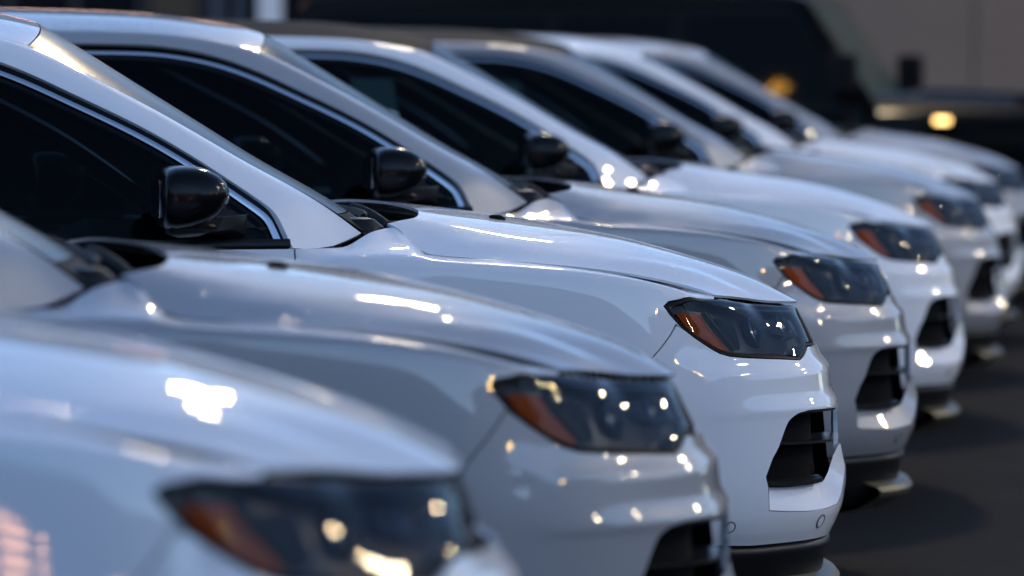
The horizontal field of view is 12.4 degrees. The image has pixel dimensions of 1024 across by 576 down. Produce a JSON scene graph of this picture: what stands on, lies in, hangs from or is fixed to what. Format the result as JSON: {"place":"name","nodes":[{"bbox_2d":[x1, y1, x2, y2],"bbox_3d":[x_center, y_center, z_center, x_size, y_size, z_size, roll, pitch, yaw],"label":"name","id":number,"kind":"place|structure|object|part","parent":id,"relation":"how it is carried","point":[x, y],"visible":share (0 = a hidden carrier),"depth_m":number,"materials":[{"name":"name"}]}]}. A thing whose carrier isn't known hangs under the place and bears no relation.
{"place":"outdoors","nodes":[
{"label":"outdoors","id":0,"kind":"place"},
{"bbox_2d":[824,296,1023,575],"bbox_3d":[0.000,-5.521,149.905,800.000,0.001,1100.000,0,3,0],"label":"asphalt lot","id":1,"kind":"structure","parent":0,"point":[957,509],"depth_m":15.56,"materials":[{"name":"grey asphalt"}]},
{"bbox_2d":[0,0,305,20],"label":"showroom","id":2,"kind":"structure","parent":1,"relation":"on","point":[284,10],"depth_m":45.94,"materials":[{"name":"grey"}]},
{"bbox_2d":[0,0,3,7],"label":"shop window","id":3,"kind":"structure","parent":2,"relation":"in","point":[1,1],"depth_m":45.94,"materials":[{"name":"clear glass"}]},
{"bbox_2d":[13,0,70,8],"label":"shop window","id":4,"kind":"structure","parent":2,"relation":"in","point":[42,4],"depth_m":45.94,"materials":[{"name":"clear glass"}]},
{"bbox_2d":[80,0,137,11],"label":"shop window","id":5,"kind":"structure","parent":2,"relation":"in","point":[104,5],"depth_m":45.94,"materials":[{"name":"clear glass"}]},
{"bbox_2d":[149,0,196,17],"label":"door leaf","id":6,"kind":"structure","parent":2,"relation":"in","point":[180,8],"depth_m":45.92,"materials":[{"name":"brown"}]},
{"bbox_2d":[208,0,257,19],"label":"shop window","id":7,"kind":"structure","parent":2,"relation":"in","point":[251,6],"depth_m":45.94,"materials":[{"name":"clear glass"}]},
{"bbox_2d":[282,0,305,20],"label":"shop window","id":8,"kind":"structure","parent":2,"relation":"in","point":[290,8],"depth_m":45.94,"materials":[{"name":"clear glass"}]},
{"bbox_2d":[0,312,517,575],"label":"parked car","id":9,"kind":"object","parent":1,"relation":"on","point":[121,454],"visible":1,"depth_m":5.70,"materials":[{"name":"white metal"}]},
{"bbox_2d":[0,211,734,575],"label":"parked car","id":10,"kind":"object","parent":1,"relation":"on","point":[598,457],"visible":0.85,"depth_m":7.70,"materials":[{"name":"white metal"}]},
{"bbox_2d":[0,14,845,575],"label":"parked car","id":11,"kind":"object","parent":1,"relation":"on","point":[90,146],"visible":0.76,"depth_m":10.17,"materials":[{"name":"white metal"}]},
{"bbox_3d":[-1.017,-0.295,9.951,0.982,0.385,0.214,-1,3,-14],"label":"front window","id":12,"kind":"part","parent":11,"relation":"part of","materials":[{"name":"black glass"}]},
{"bbox_3d":[-0.970,0.291,9.841,1.057,0.734,0.083,-1,3,-14],"label":"front door","id":13,"kind":"part","parent":11,"relation":"part of","materials":[{"name":"white paint"}]},
{"bbox_2d":[0,8,917,512],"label":"parked car","id":14,"kind":"object","parent":1,"relation":"on","point":[264,98],"visible":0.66,"depth_m":12.51,"materials":[{"name":"white metal"}]},
{"bbox_3d":[-0.651,-0.405,12.327,0.982,0.385,0.214,-1,3,-14],"label":"front window","id":15,"kind":"part","parent":14,"relation":"part of","materials":[{"name":"black glass"}]},
{"bbox_2d":[193,18,964,430],"bbox_3d":[-0.684,-0.108,15.794,4.432,1.587,2.166,-1,3,-14],"label":"parked car","id":16,"kind":"object","parent":1,"relation":"on","point":[455,102],"visible":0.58,"depth_m":15.32,"materials":[{"name":"white metal"}]},
{"bbox_3d":[-0.250,-0.535,15.141,0.982,0.385,0.214,-1,3,-14],"label":"front window","id":17,"kind":"part","parent":16,"relation":"part of","materials":[{"name":"black glass"}]},
{"bbox_2d":[300,0,1023,298],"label":"off roader","id":18,"kind":"object","parent":1,"relation":"on","point":[819,60],"visible":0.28,"depth_m":29.19,"materials":[{"name":"black"}]},
{"bbox_2d":[369,27,1006,369],"bbox_3d":[-0.198,-0.259,19.068,4.432,1.587,2.166,-1,3,-14],"label":"parked car","id":19,"kind":"object","parent":1,"relation":"on","point":[577,91],"visible":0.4,"depth_m":18.59,"materials":[{"name":"white metal"}]},
{"bbox_3d":[0.237,-0.686,18.416,0.982,0.385,0.214,-1,3,-14],"label":"front window","id":20,"kind":"part","parent":19,"relation":"part of","materials":[{"name":"black glass"}]},
{"bbox_2d":[513,34,1020,325],"bbox_3d":[0.176,-0.396,22.016,4.432,1.587,2.166,-1,3,-13],"label":"parked car","id":21,"kind":"object","parent":1,"relation":"on","point":[673,90],"visible":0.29,"depth_m":21.59,"materials":[{"name":"white metal"}]},
{"bbox_3d":[0.607,-0.823,21.360,0.982,0.385,0.214,-1,3,-13],"label":"front window","id":22,"kind":"part","parent":21,"relation":"part of","materials":[{"name":"black glass"}]},
{"bbox_2d":[588,38,1023,297],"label":"parked car","id":23,"kind":"object","parent":1,"relation":"on","point":[732,86],"visible":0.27,"depth_m":24.40,"materials":[{"name":"white metal"}]},
{"bbox_3d":[1.021,-0.954,24.203,0.982,0.385,0.214,-1,3,-14],"label":"front window","id":24,"kind":"part","parent":23,"relation":"part of","materials":[{"name":"black glass"}]},
{"bbox_2d":[833,0,1023,92],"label":"grey building","id":25,"kind":"structure","parent":1,"relation":"on","point":[970,44],"depth_m":45.94,"materials":[{"name":"paint"}]}
]}

